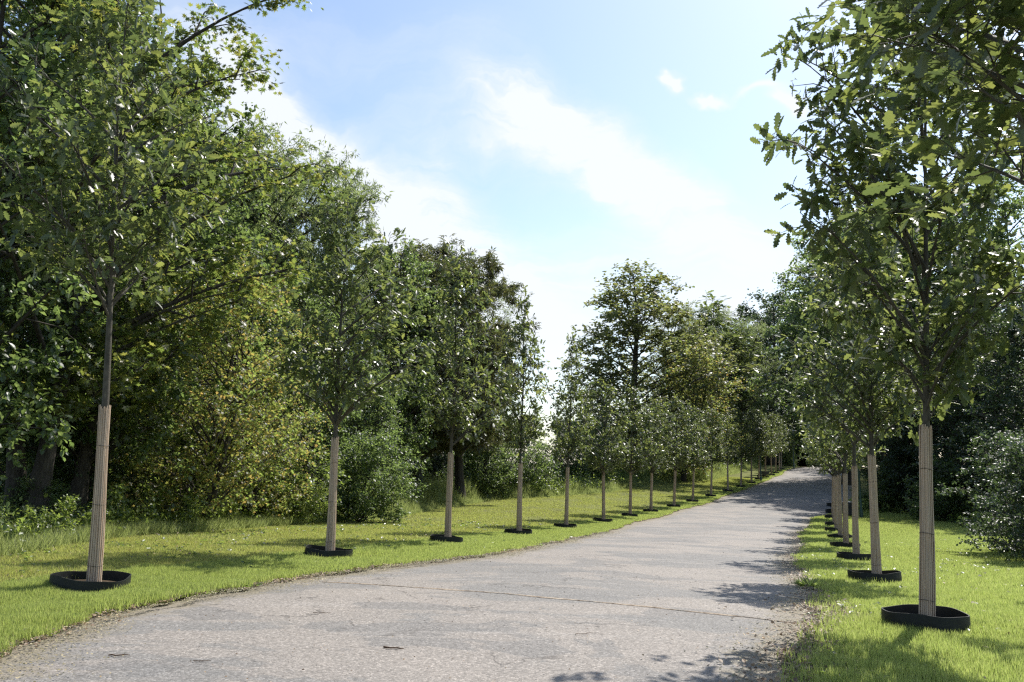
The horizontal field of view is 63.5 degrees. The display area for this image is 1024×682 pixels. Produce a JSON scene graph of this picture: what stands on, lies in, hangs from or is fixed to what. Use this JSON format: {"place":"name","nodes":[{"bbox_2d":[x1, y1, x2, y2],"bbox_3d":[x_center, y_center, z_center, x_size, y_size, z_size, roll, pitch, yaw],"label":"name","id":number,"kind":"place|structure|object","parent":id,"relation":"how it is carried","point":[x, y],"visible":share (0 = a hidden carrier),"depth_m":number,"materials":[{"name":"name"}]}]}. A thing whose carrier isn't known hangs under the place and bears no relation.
{"place":"outdoors","nodes":[
{"label":"outdoors","id":0,"kind":"place"},
{"bbox_2d":[0,467,851,681],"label":"road","id":1,"kind":"structure","parent":0,"point":[476,637],"depth_m":7.96,"materials":[{"name":"grey asphalt"}]},
{"bbox_2d":[322,581,797,622],"bbox_3d":[0.279,2.975,9.541,5.734,0.127,0.211,-3,-9,22],"label":"road joint","id":2,"kind":"object","parent":1,"relation":"on","point":[569,599],"visible":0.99,"depth_m":9.35,"materials":[{"name":"grey asphalt"}]},
{"bbox_2d":[0,464,1023,681],"bbox_3d":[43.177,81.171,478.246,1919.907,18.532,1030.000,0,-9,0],"label":"ground","id":3,"kind":"structure","parent":0,"point":[746,474],"depth_m":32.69,"materials":[{"name":"green plant"}]},
{"bbox_2d":[14,505,58,547],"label":"sapling","id":4,"kind":"object","parent":3,"relation":"on","point":[34,524],"visible":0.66,"depth_m":12.72,"materials":[{"name":"green plant"}]},
{"bbox_2d":[0,474,82,523],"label":"bush","id":5,"kind":"object","parent":3,"relation":"on","point":[55,497],"visible":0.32,"depth_m":15.99,"materials":[{"name":"green plant"}]},
{"bbox_2d":[42,494,80,534],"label":"sapling","id":6,"kind":"object","parent":3,"relation":"on","point":[65,506],"visible":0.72,"depth_m":14.06,"materials":[{"name":"green plant"}]},
{"bbox_2d":[0,304,135,510],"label":"hazel tree","id":7,"kind":"object","parent":3,"relation":"on","point":[59,472],"visible":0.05,"depth_m":18.46,"materials":[{"name":"green plant"}]},
{"bbox_2d":[49,570,130,591],"bbox_3d":[-4.584,2.655,9.006,0.794,0.236,0.722,5,-8,1],"label":"planting ring","id":8,"kind":"object","parent":3,"relation":"on","point":[67,580],"visible":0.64,"depth_m":8.79,"materials":[{"name":"plastic"}]},
{"bbox_2d":[0,0,182,484],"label":"broadleaf tree","id":9,"kind":"object","parent":3,"relation":"on","point":[57,333],"visible":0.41,"depth_m":14.88,"materials":[{"name":"green plant"}]},
{"bbox_2d":[25,326,172,514],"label":"hazel tree","id":10,"kind":"object","parent":3,"relation":"on","point":[69,472],"visible":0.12,"depth_m":19.04,"materials":[{"name":"green plant"}]},
{"bbox_2d":[73,483,127,525],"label":"sapling","id":11,"kind":"object","parent":3,"relation":"on","point":[118,493],"visible":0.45,"depth_m":16.67,"materials":[{"name":"green plant"}]},
{"bbox_2d":[0,0,207,469],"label":"broadleaf tree","id":12,"kind":"object","parent":3,"relation":"on","point":[14,10],"depth_m":23.73,"materials":[{"name":"green plant"}]},
{"bbox_2d":[0,0,244,581],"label":"young oak tree","id":13,"kind":"object","parent":3,"relation":"on","point":[136,240],"visible":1,"depth_m":9.42,"materials":[{"name":"green plant"}]},
{"bbox_2d":[0,0,269,512],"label":"broadleaf tree","id":14,"kind":"object","parent":3,"relation":"on","point":[86,441],"visible":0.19,"depth_m":18.53,"materials":[{"name":"green plant"}]},
{"bbox_2d":[0,54,283,507],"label":"maple tree","id":15,"kind":"object","parent":3,"relation":"on","point":[217,101],"visible":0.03,"depth_m":23.18,"materials":[{"name":"green plant"}]},
{"bbox_2d":[90,357,212,515],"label":"hazel tree","id":16,"kind":"object","parent":3,"relation":"on","point":[182,445],"visible":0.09,"depth_m":21.21,"materials":[{"name":"green plant"}]},
{"bbox_2d":[132,482,177,521],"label":"sapling","id":17,"kind":"object","parent":3,"relation":"on","point":[146,492],"visible":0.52,"depth_m":18.63,"materials":[{"name":"green plant"}]},
{"bbox_2d":[0,0,356,515],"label":"maple tree","id":18,"kind":"object","parent":3,"relation":"on","point":[43,469],"visible":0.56,"depth_m":17.51,"materials":[{"name":"green plant"}]},
{"bbox_2d":[178,493,211,531],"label":"sapling","id":19,"kind":"object","parent":3,"relation":"on","point":[196,514],"visible":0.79,"depth_m":18.25,"materials":[{"name":"green plant"}]},
{"bbox_2d":[168,475,227,515],"bbox_3d":[-7.958,4.144,21.025,1.568,1.596,1.507,4,-9,-24],"label":"bush","id":20,"kind":"object","parent":3,"relation":"on","point":[185,491],"visible":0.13,"depth_m":20.79,"materials":[{"name":"green plant"}]},
{"bbox_2d":[112,84,306,465],"bbox_3d":[-13.638,-2.159,32.719,12.276,18.181,11.838,-3,-9,16],"label":"broadleaf tree","id":21,"kind":"object","parent":3,"relation":"on","point":[253,218],"visible":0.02,"depth_m":33.18,"materials":[{"name":"green plant"}]},
{"bbox_2d":[94,243,333,520],"bbox_3d":[-7.454,1.160,20.554,6.424,7.285,5.570,-4,-10,26],"label":"field maple","id":22,"kind":"object","parent":3,"relation":"on","point":[214,478],"visible":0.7,"depth_m":19.67,"materials":[{"name":"green plant"}]},
{"bbox_2d":[126,128,316,486],"bbox_3d":[-10.722,-0.621,27.712,7.124,13.135,7.022,6,-10,-34],"label":"broadleaf tree","id":23,"kind":"object","parent":3,"relation":"on","point":[255,232],"visible":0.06,"depth_m":27.63,"materials":[{"name":"green plant"}]},
{"bbox_2d":[169,322,340,520],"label":"field maple","id":24,"kind":"object","parent":3,"relation":"on","point":[284,501],"visible":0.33,"depth_m":22.84,"materials":[{"name":"green plant"}]},
{"bbox_2d":[177,446,351,524],"bbox_3d":[-6.958,4.287,23.756,4.713,2.603,4.163,6,-10,-34],"label":"shrub","id":25,"kind":"object","parent":3,"relation":"on","point":[312,489],"visible":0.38,"depth_m":23.75,"materials":[{"name":"green plant"}]},
{"bbox_2d":[202,120,353,472],"bbox_3d":[-13.269,-1.339,40.336,10.347,18.843,9.765,8,-11,-42],"label":"chestnut tree","id":26,"kind":"object","parent":3,"relation":"on","point":[246,134],"depth_m":39.80,"materials":[{"name":"green plant"}]},
{"bbox_2d":[177,107,392,478],"bbox_3d":[-10.314,-0.962,33.756,10.771,15.905,12.307,1,-9,-8],"label":"ash tree","id":27,"kind":"object","parent":3,"relation":"on","point":[277,196],"visible":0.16,"depth_m":32.67,"materials":[{"name":"green plant"}]},
{"bbox_2d":[215,274,392,502],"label":"broadleaf tree","id":28,"kind":"object","parent":3,"relation":"on","point":[314,302],"visible":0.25,"depth_m":27.37,"materials":[{"name":"green plant"}]},
{"bbox_2d":[243,145,393,480],"bbox_3d":[-8.559,-0.548,36.331,7.084,15.981,8.094,2,-9,-11],"label":"ash tree","id":29,"kind":"object","parent":3,"relation":"on","point":[368,232],"visible":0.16,"depth_m":35.95,"materials":[{"name":"green plant"}]},
{"bbox_2d":[259,418,396,486],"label":"bush","id":30,"kind":"object","parent":3,"relation":"on","point":[319,450],"visible":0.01,"depth_m":42.06,"materials":[{"name":"green plant"}]},
{"bbox_2d":[305,544,352,557],"bbox_3d":[-3.077,3.578,13.866,0.784,0.236,0.686,5,-10,1],"label":"planting ring","id":31,"kind":"object","parent":3,"relation":"on","point":[316,550],"visible":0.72,"depth_m":13.62,"materials":[{"name":"plastic"}]},
{"bbox_2d":[261,187,435,550],"bbox_3d":[-2.660,0.486,14.410,3.159,6.382,2.762,-5,-10,29],"label":"young oak tree","id":32,"kind":"object","parent":3,"relation":"on","point":[334,393],"visible":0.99,"depth_m":14.17,"materials":[{"name":"green plant"}]},
{"bbox_2d":[317,353,412,492],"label":"hazel tree","id":33,"kind":"object","parent":3,"relation":"on","point":[390,407],"visible":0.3,"depth_m":33.42,"materials":[{"name":"green plant"}]},
{"bbox_2d":[310,427,429,523],"bbox_3d":[-4.588,4.435,26.444,3.755,3.474,3.607,-6,-11,36],"label":"bush","id":34,"kind":"object","parent":3,"relation":"on","point":[353,499],"visible":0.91,"depth_m":26.03,"materials":[{"name":"green plant"}]},
{"bbox_2d":[0,477,752,581],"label":"mown grass","id":35,"kind":"structure","parent":3,"relation":"on","point":[115,560],"depth_m":18.12,"materials":[{"name":"green plant"}]},
{"bbox_2d":[0,458,762,556],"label":"tall grass","id":36,"kind":"structure","parent":3,"relation":"on","point":[428,501],"depth_m":27.35,"materials":[{"name":"green plant"}]},
{"bbox_2d":[326,235,483,483],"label":"broadleaf tree","id":37,"kind":"object","parent":3,"relation":"on","point":[411,430],"visible":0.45,"depth_m":38.26,"materials":[{"name":"green plant"}]},
{"bbox_2d":[327,238,530,486],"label":"chestnut tree","id":38,"kind":"object","parent":3,"relation":"on","point":[443,436],"visible":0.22,"depth_m":42.57,"materials":[{"name":"green plant"}]},
{"bbox_2d":[0,532,857,681],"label":"grass clippings","id":39,"kind":"object","parent":3,"relation":"on","point":[193,598],"depth_m":8.50,"materials":[{"name":"plant"}]},
{"bbox_2d":[409,376,478,481],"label":"broadleaf tree","id":40,"kind":"object","parent":3,"relation":"on","point":[439,464],"visible":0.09,"depth_m":57.63,"materials":[{"name":"green plant"}]},
{"bbox_2d":[430,534,462,542],"bbox_3d":[-1.483,4.525,18.739,0.750,0.236,0.706,5,-10,1],"label":"planting ring","id":41,"kind":"object","parent":3,"relation":"on","point":[441,537],"visible":0.63,"depth_m":18.45,"materials":[{"name":"plastic"}]},
{"bbox_2d":[401,240,526,536],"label":"young oak tree","id":42,"kind":"object","parent":3,"relation":"on","point":[447,405],"visible":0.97,"depth_m":19.17,"materials":[{"name":"green plant"}]},
{"bbox_2d":[389,233,541,500],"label":"chestnut tree","id":43,"kind":"object","parent":3,"relation":"on","point":[503,289],"visible":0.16,"depth_m":45.92,"materials":[{"name":"green plant"}]},
{"bbox_2d":[435,431,527,497],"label":"bush","id":44,"kind":"object","parent":3,"relation":"on","point":[472,472],"visible":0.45,"depth_m":50.40,"materials":[{"name":"green plant"}]},
{"bbox_2d":[458,276,531,494],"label":"tree","id":45,"kind":"object","parent":3,"relation":"on","point":[508,321],"visible":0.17,"depth_m":52.07,"materials":[{"name":"green plant"}]},
{"bbox_2d":[0,454,1006,547],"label":"undergrowth","id":46,"kind":"object","parent":3,"relation":"on","point":[15,517],"visible":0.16,"depth_m":18.35,"materials":[{"name":"green plant"}]},
{"bbox_2d":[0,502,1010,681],"bbox_3d":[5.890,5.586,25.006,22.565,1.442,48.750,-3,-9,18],"label":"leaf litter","id":47,"kind":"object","parent":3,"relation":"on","point":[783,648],"visible":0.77,"depth_m":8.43,"materials":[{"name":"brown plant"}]},
{"bbox_2d":[0,518,1022,681],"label":"weeds","id":48,"kind":"object","parent":3,"relation":"on","point":[263,532],"visible":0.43,"depth_m":15.66,"materials":[{"name":"green plant"}]},
{"bbox_2d":[467,421,563,492],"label":"bush","id":49,"kind":"object","parent":3,"relation":"on","point":[537,447],"visible":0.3,"depth_m":54.29,"materials":[{"name":"green plant"}]},
{"bbox_2d":[493,285,554,530],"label":"young oak tree","id":50,"kind":"object","parent":3,"relation":"on","point":[522,440],"visible":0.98,"depth_m":24.12,"materials":[{"name":"green plant"}]},
{"bbox_2d":[512,450,563,487],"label":"bush","id":51,"kind":"object","parent":3,"relation":"on","point":[547,477],"visible":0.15,"depth_m":59.57,"materials":[{"name":"green plant"}]},
{"bbox_2d":[545,326,596,524],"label":"young oak tree","id":52,"kind":"object","parent":3,"relation":"on","point":[562,441],"visible":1,"depth_m":28.86,"materials":[{"name":"green plant"}]},
{"bbox_2d":[548,415,614,482],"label":"bush","id":53,"kind":"object","parent":3,"relation":"on","point":[575,464],"visible":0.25,"depth_m":63.75,"materials":[{"name":"green plant"}]},
{"bbox_2d":[558,376,632,518],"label":"young oak tree","id":54,"kind":"object","parent":3,"relation":"on","point":[603,463],"visible":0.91,"depth_m":33.60,"materials":[{"name":"green plant"}]},
{"bbox_2d":[601,385,663,513],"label":"young oak tree","id":55,"kind":"object","parent":3,"relation":"on","point":[637,461],"visible":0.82,"depth_m":38.54,"materials":[{"name":"green plant"}]},
{"bbox_2d":[526,258,772,476],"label":"oak tree","id":56,"kind":"object","parent":3,"relation":"on","point":[636,330],"visible":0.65,"depth_m":71.82,"materials":[{"name":"green plant"}]},
{"bbox_2d":[638,396,680,509],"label":"young oak tree","id":57,"kind":"object","parent":3,"relation":"on","point":[659,461],"visible":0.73,"depth_m":43.30,"materials":[{"name":"green plant"}]},
{"bbox_2d":[651,392,702,504],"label":"young oak tree","id":58,"kind":"object","parent":3,"relation":"on","point":[684,460],"visible":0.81,"depth_m":48.30,"materials":[{"name":"green plant"}]},
{"bbox_2d":[612,338,758,481],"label":"field maple","id":59,"kind":"object","parent":3,"relation":"on","point":[684,473],"visible":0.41,"depth_m":69.89,"materials":[{"name":"green plant"}]},
{"bbox_2d":[648,320,738,456],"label":"oak tree","id":60,"kind":"object","parent":3,"relation":"on","point":[694,331],"visible":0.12,"depth_m":86.11,"materials":[{"name":"green plant"}]},
{"bbox_2d":[628,299,765,429],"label":"ash tree","id":61,"kind":"object","parent":3,"relation":"on","point":[714,321],"visible":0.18,"depth_m":102.76,"materials":[{"name":"green plant"}]},
{"bbox_2d":[677,405,723,499],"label":"young oak tree","id":62,"kind":"object","parent":3,"relation":"on","point":[700,433],"visible":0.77,"depth_m":53.11,"materials":[{"name":"green plant"}]},
{"bbox_2d":[687,405,727,494],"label":"young oak tree","id":63,"kind":"object","parent":3,"relation":"on","point":[712,426],"visible":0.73,"depth_m":58.26,"materials":[{"name":"green plant"}]},
{"bbox_2d":[658,290,776,407],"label":"young tree","id":64,"kind":"object","parent":3,"relation":"on","point":[725,329],"visible":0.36,"depth_m":103.37,"materials":[{"name":"green plant"}]},
{"bbox_2d":[711,411,750,489],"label":"young oak tree","id":65,"kind":"object","parent":3,"relation":"on","point":[731,447],"visible":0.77,"depth_m":63.02,"materials":[{"name":"green plant"}]},
{"bbox_2d":[675,315,803,459],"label":"ash tree","id":66,"kind":"object","parent":3,"relation":"on","point":[746,405],"visible":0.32,"depth_m":104.60,"materials":[{"name":"green plant"}]},
{"bbox_2d":[727,410,759,485],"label":"young oak tree","id":67,"kind":"object","parent":3,"relation":"on","point":[743,451],"visible":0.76,"depth_m":67.99,"materials":[{"name":"green plant"}]},
{"bbox_2d":[738,407,770,481],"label":"young oak tree","id":68,"kind":"object","parent":3,"relation":"on","point":[755,424],"visible":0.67,"depth_m":73.06,"materials":[{"name":"green plant"}]},
{"bbox_2d":[747,410,777,477],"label":"young oak tree","id":69,"kind":"object","parent":3,"relation":"on","point":[766,451],"visible":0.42,"depth_m":77.84,"materials":[{"name":"green plant"}]},
{"bbox_2d":[756,418,785,475],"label":"young oak tree","id":70,"kind":"object","parent":3,"relation":"on","point":[774,437],"visible":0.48,"depth_m":82.66,"materials":[{"name":"green plant"}]},
{"bbox_2d":[720,282,831,464],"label":"broadleaf tree","id":71,"kind":"object","parent":3,"relation":"on","point":[753,316],"visible":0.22,"depth_m":117.10,"materials":[{"name":"green plant"}]},
{"bbox_2d":[766,412,786,473],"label":"young oak tree","id":72,"kind":"object","parent":3,"relation":"on","point":[771,424],"visible":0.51,"depth_m":87.78,"materials":[{"name":"green plant"}]},
{"bbox_2d":[770,418,788,471],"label":"young oak tree","id":73,"kind":"object","parent":3,"relation":"on","point":[783,435],"visible":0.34,"depth_m":92.50,"materials":[{"name":"green plant"}]},
{"bbox_2d":[736,298,823,447],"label":"broadleaf tree","id":74,"kind":"object","parent":3,"relation":"on","point":[786,376],"visible":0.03,"depth_m":133.06,"materials":[{"name":"green plant"}]},
{"bbox_2d":[774,414,793,469],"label":"young oak tree","id":75,"kind":"object","parent":3,"relation":"on","point":[778,415],"visible":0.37,"depth_m":97.50,"materials":[{"name":"green plant"}]},
{"bbox_2d":[777,445,799,466],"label":"bush","id":76,"kind":"object","parent":3,"relation":"on","point":[787,461],"visible":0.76,"depth_m":110.69,"materials":[{"name":"green plant"}]},
{"bbox_2d":[791,575,828,587],"bbox_3d":[4.294,3.448,11.892,0.553,0.158,0.559,0,-9,0],"label":"weed tuft","id":77,"kind":"object","parent":3,"relation":"on","point":[812,583],"visible":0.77,"depth_m":11.85,"materials":[{"name":"green plant"}]},
{"bbox_2d":[745,233,875,484],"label":"broadleaf tree","id":78,"kind":"object","parent":3,"relation":"on","point":[784,328],"visible":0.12,"depth_m":75.45,"materials":[{"name":"green plant"}]},
{"bbox_2d":[798,423,850,514],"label":"young oak tree","id":79,"kind":"object","parent":3,"relation":"on","point":[821,469],"visible":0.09,"depth_m":42.83,"materials":[{"name":"green plant"}]},
{"bbox_2d":[800,368,866,527],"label":"young oak tree","id":80,"kind":"object","parent":3,"relation":"on","point":[836,510],"visible":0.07,"depth_m":32.76,"materials":[{"name":"green plant"}]},
{"bbox_2d":[809,378,866,521],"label":"young oak tree","id":81,"kind":"object","parent":3,"relation":"on","point":[833,514],"visible":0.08,"depth_m":37.64,"materials":[{"name":"green plant"}]},
{"bbox_2d":[796,363,886,534],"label":"young oak tree","id":82,"kind":"object","parent":3,"relation":"on","point":[839,472],"visible":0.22,"depth_m":28.10,"materials":[{"name":"green plant"}]},
{"bbox_2d":[796,321,894,542],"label":"young oak tree","id":83,"kind":"object","parent":3,"relation":"on","point":[846,453],"visible":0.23,"depth_m":23.29,"materials":[{"name":"green plant"}]},
{"bbox_2d":[804,167,886,460],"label":"tree","id":84,"kind":"object","parent":3,"relation":"on","point":[838,204],"visible":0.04,"depth_m":86.85,"materials":[{"name":"green plant"}]},
{"bbox_2d":[787,243,907,553],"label":"young oak tree","id":85,"kind":"object","parent":3,"relation":"on","point":[855,538],"visible":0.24,"depth_m":18.46,"materials":[{"name":"green plant"}]},
{"bbox_2d":[837,552,870,560],"bbox_3d":[7.463,4.725,18.002,0.750,0.236,0.706,3,-11,0],"label":"planting ring","id":86,"kind":"object","parent":3,"relation":"on","point":[847,555],"visible":0.57,"depth_m":17.70,"materials":[{"name":"plastic"}]},
{"bbox_2d":[857,456,862,517],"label":"tree","id":87,"kind":"object","parent":3,"relation":"on","point":[860,503],"visible":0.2,"depth_m":43.24,"materials":[{"name":"brown plant"}]},
{"bbox_2d":[775,196,950,573],"bbox_3d":[5.918,0.686,13.931,3.088,6.430,2.534,1,-9,0],"label":"young oak tree","id":88,"kind":"object","parent":3,"relation":"on","point":[874,401],"visible":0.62,"depth_m":13.51,"materials":[{"name":"green plant"}]},
{"bbox_2d":[847,569,901,582],"bbox_3d":[5.771,3.762,13.132,0.784,0.236,0.686,0,-11,0],"label":"planting ring","id":89,"kind":"object","parent":3,"relation":"on","point":[891,575],"visible":0.69,"depth_m":12.89,"materials":[{"name":"plastic"}]},
{"bbox_2d":[750,0,1023,616],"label":"young oak tree","id":90,"kind":"object","parent":3,"relation":"on","point":[960,314],"visible":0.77,"depth_m":8.57,"materials":[{"name":"green plant"}]},
{"bbox_2d":[788,200,987,447],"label":"broadleaf tree","id":91,"kind":"object","parent":3,"relation":"on","point":[802,242],"visible":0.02,"depth_m":68.07,"materials":[{"name":"green plant"}]},
{"bbox_2d":[849,455,933,513],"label":"bush","id":92,"kind":"object","parent":3,"relation":"on","point":[891,502],"visible":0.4,"depth_m":48.38,"materials":[{"name":"green plant"}]},
{"bbox_2d":[790,0,1023,232],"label":"young oak tree","id":93,"kind":"object","parent":3,"relation":"on","point":[998,87],"visible":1,"depth_m":4.66,"materials":[{"name":"green plant"}]},
{"bbox_2d":[850,347,978,511],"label":"broadleaf tree","id":94,"kind":"object","parent":3,"relation":"on","point":[891,450],"visible":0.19,"depth_m":48.14,"materials":[{"name":"green plant"}]},
{"bbox_2d":[881,604,970,632],"bbox_3d":[4.117,2.803,8.276,0.794,0.236,0.722,1,-9,0],"label":"planting ring","id":95,"kind":"object","parent":3,"relation":"on","point":[950,619],"visible":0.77,"depth_m":8.03,"materials":[{"name":"plastic"}]},
{"bbox_2d":[833,181,1023,452],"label":"broadleaf tree","id":96,"kind":"object","parent":3,"relation":"on","point":[909,274],"visible":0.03,"depth_m":61.45,"materials":[{"name":"green plant"}]},
{"bbox_2d":[897,453,990,521],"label":"bush","id":97,"kind":"object","parent":3,"relation":"on","point":[954,505],"visible":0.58,"depth_m":41.71,"materials":[{"name":"green plant"}]},
{"bbox_2d":[876,323,1017,514],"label":"broadleaf tree","id":98,"kind":"object","parent":3,"relation":"on","point":[936,449],"visible":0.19,"depth_m":46.56,"materials":[{"name":"green plant"}]},
{"bbox_2d":[897,165,1023,432],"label":"broadleaf tree","id":99,"kind":"object","parent":3,"relation":"on","point":[1014,207],"visible":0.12,"depth_m":57.19,"materials":[{"name":"green plant"}]},
{"bbox_2d":[909,308,1023,520],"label":"broadleaf tree","id":100,"kind":"object","parent":3,"relation":"on","point":[954,439],"visible":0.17,"depth_m":41.31,"materials":[{"name":"green plant"}]},
{"bbox_2d":[934,427,1023,553],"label":"shrub","id":101,"kind":"object","parent":3,"relation":"on","point":[987,458],"visible":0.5,"depth_m":21.54,"materials":[{"name":"green plant"}]},
{"bbox_2d":[938,283,1023,492],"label":"broadleaf tree","id":102,"kind":"object","parent":3,"relation":"on","point":[1014,353],"visible":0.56,"depth_m":36.91,"materials":[{"name":"green plant"}]},
{"bbox_2d":[956,437,1023,560],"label":"shrub","id":103,"kind":"object","parent":3,"relation":"on","point":[1017,497],"visible":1,"depth_m":18.43,"materials":[{"name":"green plant"}]},
{"bbox_2d":[1006,162,1023,236],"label":"oak tree","id":104,"kind":"object","parent":3,"relation":"on","point":[1014,233],"visible":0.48,"depth_m":11.94,"materials":[{"name":"green plant"}]},
{"bbox_2d":[2,0,1023,466],"label":"sky","id":105,"kind":"structure","parent":0,"point":[572,140],"materials":[{"name":"blue"}]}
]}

